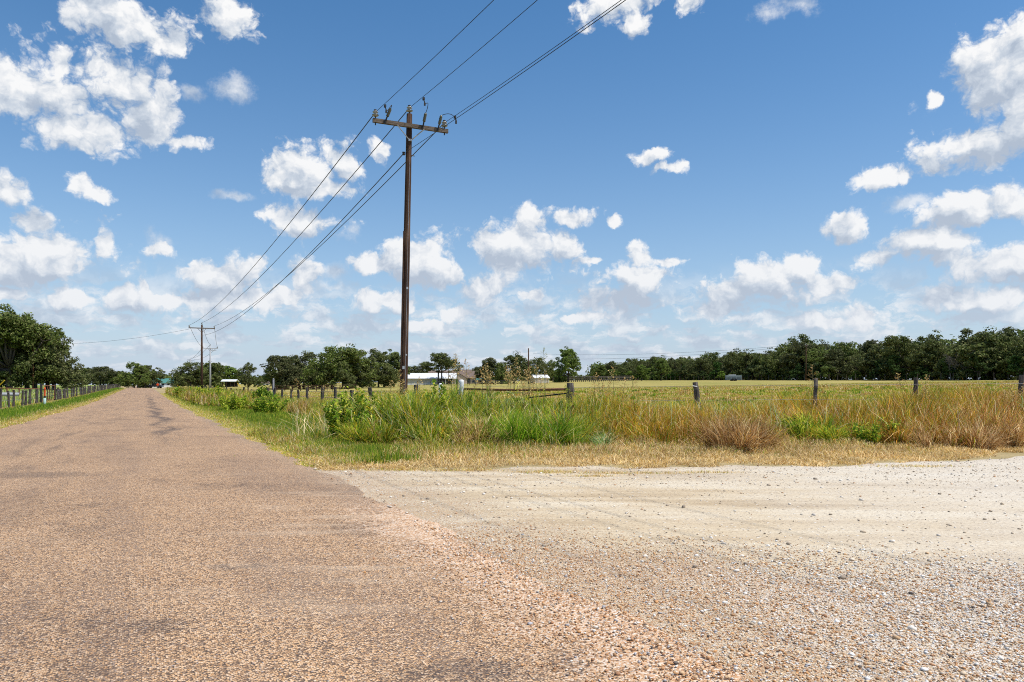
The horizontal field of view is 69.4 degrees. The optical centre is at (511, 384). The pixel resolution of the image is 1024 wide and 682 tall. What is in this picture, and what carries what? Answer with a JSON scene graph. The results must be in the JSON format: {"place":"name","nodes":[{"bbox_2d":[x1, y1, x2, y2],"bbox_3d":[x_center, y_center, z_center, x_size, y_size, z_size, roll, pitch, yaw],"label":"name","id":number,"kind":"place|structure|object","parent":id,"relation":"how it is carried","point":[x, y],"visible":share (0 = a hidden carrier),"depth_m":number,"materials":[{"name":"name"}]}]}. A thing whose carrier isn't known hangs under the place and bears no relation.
{"place":"outdoors","nodes":[
{"label":"outdoors","id":0,"kind":"place"},
{"bbox_2d":[0,386,749,681],"bbox_3d":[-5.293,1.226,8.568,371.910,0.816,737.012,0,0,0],"label":"road","id":1,"kind":"structure","parent":0,"point":[150,535],"depth_m":5.05,"materials":[{"name":"asphalt"}]},
{"bbox_2d":[452,353,496,408],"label":"seeding grass","id":2,"kind":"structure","parent":0,"point":[455,354],"depth_m":18.59,"materials":[{"name":"yellow"}]},
{"bbox_2d":[0,379,1023,469],"bbox_3d":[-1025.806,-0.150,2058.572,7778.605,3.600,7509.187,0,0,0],"label":"ground","id":3,"kind":"structure","parent":0,"point":[687,383],"depth_m":131.68,"materials":[{"name":"plant"}]},
{"bbox_2d":[0,389,38,407],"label":"post fence","id":4,"kind":"object","parent":3,"relation":"on","point":[22,397],"visible":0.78,"depth_m":48.41,"materials":[{"name":"grey wood"}]},
{"bbox_2d":[0,303,73,387],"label":"oak tree","id":5,"kind":"object","parent":3,"relation":"on","point":[15,328],"visible":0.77,"depth_m":105.61,"materials":[{"name":"green plant"}]},
{"bbox_2d":[0,325,74,387],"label":"oak tree","id":6,"kind":"object","parent":3,"relation":"on","point":[18,367],"visible":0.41,"depth_m":107.04,"materials":[{"name":"green plant"}]},
{"bbox_2d":[0,386,96,406],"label":"meadow weeds","id":7,"kind":"object","parent":3,"relation":"on","point":[17,401],"visible":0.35,"depth_m":73.79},
{"bbox_2d":[16,333,93,390],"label":"oak tree","id":8,"kind":"object","parent":3,"relation":"on","point":[62,366],"visible":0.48,"depth_m":112.43,"materials":[{"name":"green plant"}]},
{"bbox_2d":[0,387,125,428],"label":"verge grass","id":9,"kind":"structure","parent":3,"relation":"on","point":[17,413],"depth_m":44.33,"materials":[{"name":"plant"}]},
{"bbox_2d":[56,384,120,399],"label":"post fence","id":10,"kind":"object","parent":3,"relation":"on","point":[82,390],"visible":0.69,"depth_m":95.15,"materials":[{"name":"grey wood"}]},
{"bbox_2d":[84,366,116,384],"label":"oak tree","id":11,"kind":"object","parent":3,"relation":"on","point":[98,371],"visible":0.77,"depth_m":327.11,"materials":[{"name":"green plant"}]},
{"bbox_2d":[112,362,157,387],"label":"oak tree","id":12,"kind":"object","parent":3,"relation":"on","point":[128,379],"visible":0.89,"depth_m":229.88,"materials":[{"name":"green plant"}]},
{"bbox_2d":[133,365,165,387],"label":"oak tree","id":13,"kind":"object","parent":3,"relation":"on","point":[154,379],"visible":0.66,"depth_m":233.57,"materials":[{"name":"green plant"}]},
{"bbox_2d":[166,361,207,386],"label":"oak tree","id":14,"kind":"object","parent":3,"relation":"on","point":[182,376],"visible":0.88,"depth_m":186.48,"materials":[{"name":"green plant"}]},
{"bbox_2d":[188,323,214,388],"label":"utility pole","id":15,"kind":"object","parent":3,"relation":"on","point":[201,328],"visible":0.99,"depth_m":93.90,"materials":[{"name":"brown wood"}]},
{"bbox_2d":[203,362,224,387],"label":"oak tree","id":16,"kind":"object","parent":3,"relation":"on","point":[216,368],"visible":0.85,"depth_m":203.74,"materials":[{"name":"green plant"}]},
{"bbox_2d":[221,365,240,384],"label":"oak tree","id":17,"kind":"object","parent":3,"relation":"on","point":[229,371],"visible":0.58,"depth_m":226.87,"materials":[{"name":"green plant"}]},
{"bbox_2d":[218,392,252,409],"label":"weed bush","id":18,"kind":"object","parent":3,"relation":"on","point":[238,403],"visible":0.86,"depth_m":41.81,"materials":[{"name":"green plant"}]},
{"bbox_2d":[236,362,260,387],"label":"oak tree","id":19,"kind":"object","parent":3,"relation":"on","point":[249,379],"visible":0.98,"depth_m":199.13,"materials":[{"name":"green plant"}]},
{"bbox_2d":[164,386,356,418],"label":"fence row weeds","id":20,"kind":"object","parent":3,"relation":"on","point":[198,397],"visible":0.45,"depth_m":50.11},
{"bbox_2d":[251,385,272,400],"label":"weed bush","id":21,"kind":"object","parent":3,"relation":"on","point":[259,392],"visible":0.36,"depth_m":45.93,"materials":[{"name":"green plant"}]},
{"bbox_2d":[247,393,289,413],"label":"weed bush","id":22,"kind":"object","parent":3,"relation":"on","point":[270,405],"visible":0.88,"depth_m":35.62,"materials":[{"name":"green plant"}]},
{"bbox_2d":[262,368,284,389],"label":"oak tree","id":23,"kind":"object","parent":3,"relation":"on","point":[268,378],"visible":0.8,"depth_m":149.73,"materials":[{"name":"green plant"}]},
{"bbox_2d":[259,355,305,389],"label":"oak tree","id":24,"kind":"object","parent":3,"relation":"on","point":[278,363],"visible":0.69,"depth_m":149.95,"materials":[{"name":"green plant"}]},
{"bbox_2d":[279,366,304,389],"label":"oak tree","id":25,"kind":"object","parent":3,"relation":"on","point":[288,381],"visible":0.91,"depth_m":149.12,"materials":[{"name":"green plant"}]},
{"bbox_2d":[277,351,316,388],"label":"oak tree","id":26,"kind":"object","parent":3,"relation":"on","point":[308,355],"visible":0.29,"depth_m":154.97,"materials":[{"name":"green plant"}]},
{"bbox_2d":[160,392,449,466],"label":"verge grass","id":27,"kind":"structure","parent":3,"relation":"on","point":[244,420],"depth_m":19.71,"materials":[{"name":"plant"}]},
{"bbox_2d":[198,384,418,402],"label":"post fence","id":28,"kind":"object","parent":3,"relation":"on","point":[335,392],"visible":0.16,"depth_m":38.22,"materials":[{"name":"grey wood"}]},
{"bbox_2d":[310,364,333,388],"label":"oak tree","id":29,"kind":"object","parent":3,"relation":"on","point":[328,376],"visible":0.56,"depth_m":144.65,"materials":[{"name":"green plant"}]},
{"bbox_2d":[299,345,353,388],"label":"oak tree","id":30,"kind":"object","parent":3,"relation":"on","point":[329,355],"visible":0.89,"depth_m":145.16,"materials":[{"name":"green plant"}]},
{"bbox_2d":[334,361,357,388],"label":"oak tree","id":31,"kind":"object","parent":3,"relation":"on","point":[348,378],"visible":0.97,"depth_m":143.98,"materials":[{"name":"green plant"}]},
{"bbox_2d":[322,386,373,438],"bbox_3d":[-3.886,0.715,17.569,1.244,1.382,1.066,0,0,-16],"label":"weed bush","id":32,"kind":"object","parent":3,"relation":"on","point":[334,417],"visible":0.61,"depth_m":17.33,"materials":[{"name":"green plant"}]},
{"bbox_2d":[327,343,383,387],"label":"oak tree","id":33,"kind":"object","parent":3,"relation":"on","point":[353,355],"visible":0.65,"depth_m":149.16,"materials":[{"name":"green plant"}]},
{"bbox_2d":[343,363,371,387],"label":"oak tree","id":34,"kind":"object","parent":3,"relation":"on","point":[357,370],"visible":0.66,"depth_m":149.80,"materials":[{"name":"green plant"}]},
{"bbox_2d":[346,386,387,425],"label":"weed bush","id":35,"kind":"object","parent":3,"relation":"on","point":[360,399],"visible":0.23,"depth_m":18.21,"materials":[{"name":"green plant"}]},
{"bbox_2d":[325,415,425,443],"bbox_3d":[-3.015,1.013,16.750,2.862,0.738,2.873,0,0,0],"label":"grass tuft","id":36,"kind":"object","parent":3,"relation":"on","point":[369,434],"visible":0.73,"depth_m":16.36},
{"bbox_2d":[362,348,399,387],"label":"oak tree","id":37,"kind":"object","parent":3,"relation":"on","point":[378,357],"visible":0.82,"depth_m":156.89,"materials":[{"name":"green plant"}]},
{"bbox_2d":[0,369,771,385],"bbox_3d":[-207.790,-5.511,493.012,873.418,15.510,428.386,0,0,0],"label":"distant woodland","id":38,"kind":"object","parent":3,"relation":"on","point":[493,378],"visible":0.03,"depth_m":615.94,"materials":[{"name":"green plant"}]},
{"bbox_2d":[380,349,409,386],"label":"oak tree","id":39,"kind":"object","parent":3,"relation":"on","point":[395,358],"visible":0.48,"depth_m":164.22,"materials":[{"name":"green plant"}]},
{"bbox_2d":[372,97,456,395],"bbox_3d":[-3.058,-3.544,23.107,2.572,10.613,0.930,0,0,-24],"label":"utility pole","id":40,"kind":"object","parent":3,"relation":"on","point":[408,125],"visible":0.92,"depth_m":23.26,"materials":[{"name":"brown wood"}]},
{"bbox_2d":[190,116,372,324],"bbox_3d":[-22.448,-7.630,58.003,0.027,1.561,79.317,0,0,-27],"label":"power line","id":41,"kind":"object","parent":40,"relation":"attached to","point":[305,203],"visible":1,"depth_m":30.67,"materials":[{"name":"grey metal"}]},
{"bbox_2d":[206,155,401,334],"bbox_3d":[-21.340,-6.387,58.608,0.027,1.816,79.294,0,0,-27],"label":"power line","id":42,"kind":"object","parent":40,"relation":"attached to","point":[326,236],"visible":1,"depth_m":32.06,"materials":[{"name":"grey metal"}]},
{"bbox_2d":[202,111,406,322],"bbox_3d":[-21.307,-7.989,58.632,0.027,1.561,79.204,0,0,-27],"label":"power line","id":43,"kind":"object","parent":40,"relation":"attached to","point":[321,210],"visible":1,"depth_m":33.33,"materials":[{"name":"grey metal"}]},
{"bbox_2d":[215,124,442,325],"bbox_3d":[-20.112,-7.630,59.120,0.027,1.561,79.392,0,0,-27],"label":"power line","id":44,"kind":"object","parent":40,"relation":"attached to","point":[350,217],"visible":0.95,"depth_m":33.12,"materials":[{"name":"grey metal"}]},
{"bbox_2d":[406,0,625,151],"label":"power line","id":45,"kind":"object","parent":40,"relation":"attached to","point":[527,69],"visible":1,"depth_m":15.46,"materials":[{"name":"grey metal"}]},
{"bbox_2d":[408,373,456,384],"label":"barn","id":46,"kind":"structure","parent":3,"relation":"on","point":[414,377],"depth_m":210.91,"materials":[{"name":"beige metal"}]},
{"bbox_2d":[421,378,445,413],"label":"weed bush","id":47,"kind":"object","parent":3,"relation":"on","point":[436,391],"visible":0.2,"depth_m":18.23,"materials":[{"name":"green plant"}]},
{"bbox_2d":[420,352,464,384],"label":"oak tree","id":48,"kind":"object","parent":3,"relation":"on","point":[445,361],"visible":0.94,"depth_m":203.83,"materials":[{"name":"green plant"}]},
{"bbox_2d":[452,369,483,383],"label":"farm house","id":49,"kind":"structure","parent":3,"relation":"on","point":[461,376],"depth_m":217.50,"materials":[{"name":"beige"}]},
{"bbox_2d":[442,412,507,445],"bbox_3d":[-0.728,0.969,16.742,2.624,0.802,2.596,0,0,45],"label":"grass tuft","id":50,"kind":"object","parent":3,"relation":"on","point":[467,437],"visible":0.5,"depth_m":16.42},
{"bbox_2d":[472,357,496,383],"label":"oak tree","id":51,"kind":"object","parent":3,"relation":"on","point":[490,361],"visible":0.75,"depth_m":203.23,"materials":[{"name":"green plant"}]},
{"bbox_2d":[439,380,566,400],"bbox_3d":[-0.763,0.740,21.458,5.285,1.780,1.096,0,0,44],"label":"pipe corner","id":52,"kind":"object","parent":3,"relation":"on","point":[461,383],"visible":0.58,"depth_m":20.81,"materials":[{"name":"white paint"}]},
{"bbox_2d":[493,362,513,383],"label":"oak tree","id":53,"kind":"object","parent":3,"relation":"on","point":[499,371],"visible":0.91,"depth_m":198.75,"materials":[{"name":"green plant"}]},
{"bbox_2d":[481,363,537,412],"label":"seeding grass","id":54,"kind":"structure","parent":3,"relation":"on","point":[488,391],"depth_m":18.12,"materials":[{"name":"yellow"}]},
{"bbox_2d":[491,351,538,383],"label":"oak tree","id":55,"kind":"object","parent":3,"relation":"on","point":[521,362],"visible":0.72,"depth_m":203.19,"materials":[{"name":"green plant"}]},
{"bbox_2d":[485,358,544,408],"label":"seeding grass","id":56,"kind":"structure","parent":3,"relation":"on","point":[519,382],"depth_m":18.25,"materials":[{"name":"yellow"}]},
{"bbox_2d":[517,367,550,412],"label":"seeding grass","id":57,"kind":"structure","parent":3,"relation":"on","point":[529,384],"depth_m":18.30,"materials":[{"name":"yellow"}]},
{"bbox_2d":[464,407,606,446],"bbox_3d":[0.558,0.898,16.411,4.174,0.932,3.757,0,0,0],"label":"grass tuft","id":58,"kind":"object","parent":3,"relation":"on","point":[518,429],"visible":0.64,"depth_m":15.80,"materials":[{"name":"plant"}]},
{"bbox_2d":[525,357,553,378],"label":"oak tree","id":59,"kind":"object","parent":3,"relation":"on","point":[538,362],"visible":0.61,"depth_m":279.52,"materials":[{"name":"green plant"}]},
{"bbox_2d":[552,346,580,382],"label":"oak tree","id":60,"kind":"object","parent":3,"relation":"on","point":[568,360],"visible":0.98,"depth_m":213.51,"materials":[{"name":"green plant"}]},
{"bbox_2d":[547,425,618,446],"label":"grass tuft","id":61,"kind":"object","parent":3,"relation":"on","point":[598,439],"visible":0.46,"depth_m":15.98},
{"bbox_2d":[552,375,631,381],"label":"stock pen","id":62,"kind":"object","parent":3,"relation":"on","point":[613,379],"visible":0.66,"depth_m":224.22,"materials":[{"name":"grey wood"}]},
{"bbox_2d":[276,380,1023,408],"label":"pasture grass","id":63,"kind":"structure","parent":3,"relation":"on","point":[734,393],"depth_m":69.85,"materials":[{"name":"plant"}]},
{"bbox_2d":[650,357,671,380],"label":"oak tree","id":64,"kind":"object","parent":3,"relation":"on","point":[662,365],"visible":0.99,"depth_m":224.87,"materials":[{"name":"green plant"}]},
{"bbox_2d":[684,357,712,379],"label":"oak tree","id":65,"kind":"object","parent":3,"relation":"on","point":[701,364],"visible":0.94,"depth_m":225.72,"materials":[{"name":"green plant"}]},
{"bbox_2d":[690,352,722,379],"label":"oak tree","id":66,"kind":"object","parent":3,"relation":"on","point":[714,357],"visible":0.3,"depth_m":235.96,"materials":[{"name":"green plant"}]},
{"bbox_2d":[721,357,742,379],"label":"oak tree","id":67,"kind":"object","parent":3,"relation":"on","point":[728,362],"visible":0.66,"depth_m":213.50,"materials":[{"name":"green plant"}]},
{"bbox_2d":[679,408,813,452],"bbox_3d":[4.661,0.893,14.981,2.965,0.926,3.404,0,0,23],"label":"grass tuft","id":68,"kind":"object","parent":3,"relation":"on","point":[749,437],"visible":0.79,"depth_m":14.86,"materials":[{"name":"plant"}]},
{"bbox_2d":[732,349,766,379],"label":"oak tree","id":69,"kind":"object","parent":3,"relation":"on","point":[743,359],"visible":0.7,"depth_m":207.19,"materials":[{"name":"green plant"}]},
{"bbox_2d":[477,375,1023,409],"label":"wire fence","id":70,"kind":"object","parent":3,"relation":"on","point":[815,390],"visible":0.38,"depth_m":19.24,"materials":[{"name":"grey wood"}]},
{"bbox_2d":[748,365,770,379],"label":"brush","id":71,"kind":"object","parent":3,"relation":"on","point":[759,371],"visible":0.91,"depth_m":195.53,"materials":[{"name":"green plant"}]},
{"bbox_2d":[751,353,771,379],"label":"oak tree","id":72,"kind":"object","parent":3,"relation":"on","point":[759,361],"visible":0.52,"depth_m":200.81,"materials":[{"name":"green plant"}]},
{"bbox_2d":[766,346,798,379],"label":"oak tree","id":73,"kind":"object","parent":3,"relation":"on","point":[770,360],"visible":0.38,"depth_m":190.15,"materials":[{"name":"green plant"}]},
{"bbox_2d":[777,341,819,379],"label":"oak tree","id":74,"kind":"object","parent":3,"relation":"on","point":[799,349],"visible":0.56,"depth_m":183.75,"materials":[{"name":"green plant"}]},
{"bbox_2d":[775,334,829,379],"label":"oak tree","id":75,"kind":"object","parent":3,"relation":"on","point":[806,339],"visible":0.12,"depth_m":196.33,"materials":[{"name":"green plant"}]},
{"bbox_2d":[585,328,1023,379],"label":"woodland","id":76,"kind":"object","parent":3,"relation":"on","point":[595,365],"visible":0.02,"depth_m":187.19,"materials":[{"name":"green plant"}]},
{"bbox_2d":[775,409,860,442],"bbox_3d":[7.049,0.934,17.005,2.771,0.771,2.850,0,0,0],"label":"grass tuft","id":77,"kind":"object","parent":3,"relation":"on","point":[823,431],"visible":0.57,"depth_m":16.50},
{"bbox_2d":[798,346,845,379],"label":"oak tree","id":78,"kind":"object","parent":3,"relation":"on","point":[816,358],"visible":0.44,"depth_m":178.66,"materials":[{"name":"green plant"}]},
{"bbox_2d":[624,372,1023,380],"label":"post fence","id":79,"kind":"object","parent":3,"relation":"on","point":[846,377],"visible":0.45,"depth_m":163.99,"materials":[{"name":"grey wood"}]},
{"bbox_2d":[814,364,836,379],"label":"brush","id":80,"kind":"object","parent":3,"relation":"on","point":[826,371],"visible":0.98,"depth_m":171.86,"materials":[{"name":"green plant"}]},
{"bbox_2d":[823,349,858,379],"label":"oak tree","id":81,"kind":"object","parent":3,"relation":"on","point":[841,371],"visible":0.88,"depth_m":173.17,"materials":[{"name":"green plant"}]},
{"bbox_2d":[828,341,865,379],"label":"oak tree","id":82,"kind":"object","parent":3,"relation":"on","point":[848,350],"visible":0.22,"depth_m":179.55,"materials":[{"name":"green plant"}]},
{"bbox_2d":[844,351,867,379],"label":"oak tree","id":83,"kind":"object","parent":3,"relation":"on","point":[852,361],"visible":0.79,"depth_m":167.64,"materials":[{"name":"green plant"}]},
{"bbox_2d":[832,417,899,444],"bbox_3d":[7.906,1.045,16.371,1.385,0.703,1.276,0,0,-38],"label":"weed bush","id":84,"kind":"object","parent":3,"relation":"on","point":[873,437],"visible":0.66,"depth_m":16.02,"materials":[{"name":"green plant"}]},
{"bbox_2d":[849,339,882,379],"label":"oak tree","id":85,"kind":"object","parent":3,"relation":"on","point":[866,345],"visible":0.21,"depth_m":174.22,"materials":[{"name":"green plant"}]},
{"bbox_2d":[856,341,904,379],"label":"oak tree","id":86,"kind":"object","parent":3,"relation":"on","point":[868,362],"visible":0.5,"depth_m":162.54,"materials":[{"name":"green plant"}]},
{"bbox_2d":[885,355,907,379],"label":"oak tree","id":87,"kind":"object","parent":3,"relation":"on","point":[898,369],"visible":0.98,"depth_m":153.14,"materials":[{"name":"green plant"}]},
{"bbox_2d":[872,335,928,379],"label":"oak tree","id":88,"kind":"object","parent":3,"relation":"on","point":[896,345],"visible":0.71,"depth_m":155.00,"materials":[{"name":"green plant"}]},
{"bbox_2d":[908,365,931,379],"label":"brush","id":89,"kind":"object","parent":3,"relation":"on","point":[923,370],"visible":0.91,"depth_m":147.74,"materials":[{"name":"green plant"}]},
{"bbox_2d":[904,339,947,379],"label":"oak tree","id":90,"kind":"object","parent":3,"relation":"on","point":[928,356],"visible":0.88,"depth_m":148.49,"materials":[{"name":"green plant"}]},
{"bbox_2d":[911,330,954,362],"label":"oak tree","id":91,"kind":"object","parent":3,"relation":"on","point":[920,338],"visible":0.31,"depth_m":155.76,"materials":[{"name":"green plant"}]},
{"bbox_2d":[939,357,959,379],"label":"brush","id":92,"kind":"object","parent":3,"relation":"on","point":[944,363],"visible":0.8,"depth_m":141.42,"materials":[{"name":"green plant"}]},
{"bbox_2d":[881,417,1019,449],"bbox_3d":[9.188,0.990,15.679,2.860,0.704,2.744,0,0,0],"label":"grass tuft","id":93,"kind":"object","parent":3,"relation":"on","point":[988,443],"visible":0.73,"depth_m":15.26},
{"bbox_2d":[930,344,974,379],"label":"oak tree","id":94,"kind":"object","parent":3,"relation":"on","point":[937,367],"visible":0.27,"depth_m":144.00,"materials":[{"name":"green plant"}]},
{"bbox_2d":[948,328,996,379],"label":"oak tree","id":95,"kind":"object","parent":3,"relation":"on","point":[965,331],"visible":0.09,"depth_m":148.71,"materials":[{"name":"green plant"}]},
{"bbox_2d":[964,351,992,379],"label":"oak tree","id":96,"kind":"object","parent":3,"relation":"on","point":[977,369],"visible":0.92,"depth_m":134.89,"materials":[{"name":"green plant"}]},
{"bbox_2d":[943,326,1016,379],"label":"oak tree","id":97,"kind":"object","parent":3,"relation":"on","point":[992,344],"visible":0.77,"depth_m":137.09,"materials":[{"name":"green plant"}]},
{"bbox_2d":[959,407,1023,447],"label":"grass tuft","id":98,"kind":"object","parent":3,"relation":"on","point":[1017,431],"visible":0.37,"depth_m":15.51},
{"bbox_2d":[972,326,1023,379],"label":"oak tree","id":99,"kind":"object","parent":3,"relation":"on","point":[1007,331],"visible":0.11,"depth_m":141.05,"materials":[{"name":"green plant"}]},
{"bbox_2d":[995,338,1023,379],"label":"oak tree","id":100,"kind":"object","parent":3,"relation":"on","point":[1019,351],"visible":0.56,"depth_m":132.53,"materials":[{"name":"green plant"}]},
{"bbox_2d":[1007,355,1023,379],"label":"brush","id":101,"kind":"object","parent":3,"relation":"on","point":[1016,369],"visible":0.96,"depth_m":128.38,"materials":[{"name":"green plant"}]},
{"bbox_2d":[0,0,1023,384],"label":"sky","id":102,"kind":"structure","parent":0,"point":[675,177],"materials":[{"name":"blue"}]},
{"bbox_2d":[241,424,1023,470],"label":"dry grass","id":103,"kind":"structure","parent":0,"point":[820,450],"depth_m":14.05,"materials":[{"name":"plant"}]},
{"bbox_2d":[274,379,1023,447],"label":"tall grass","id":104,"kind":"structure","parent":0,"point":[422,416],"depth_m":17.29,"materials":[{"name":"plant"}]},
{"bbox_2d":[316,456,1023,681],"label":"gravel road","id":105,"kind":"structure","parent":0,"point":[691,519],"depth_m":6.77,"materials":[{"name":"gravel"}]},
{"bbox_2d":[333,463,993,476],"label":"creeping grass","id":106,"kind":"structure","parent":105,"relation":"on","point":[534,471],"depth_m":11.43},
{"bbox_2d":[312,523,1023,681],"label":"loose chippings","id":107,"kind":"object","parent":105,"relation":"on","point":[808,677],"visible":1,"depth_m":4.42,"materials":[{"name":"gravel"}]},
{"bbox_2d":[313,458,1023,583],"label":"scattered pebbles","id":108,"kind":"object","parent":105,"relation":"on","point":[787,543],"visible":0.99,"depth_m":9.05,"materials":[{"name":"stone"}]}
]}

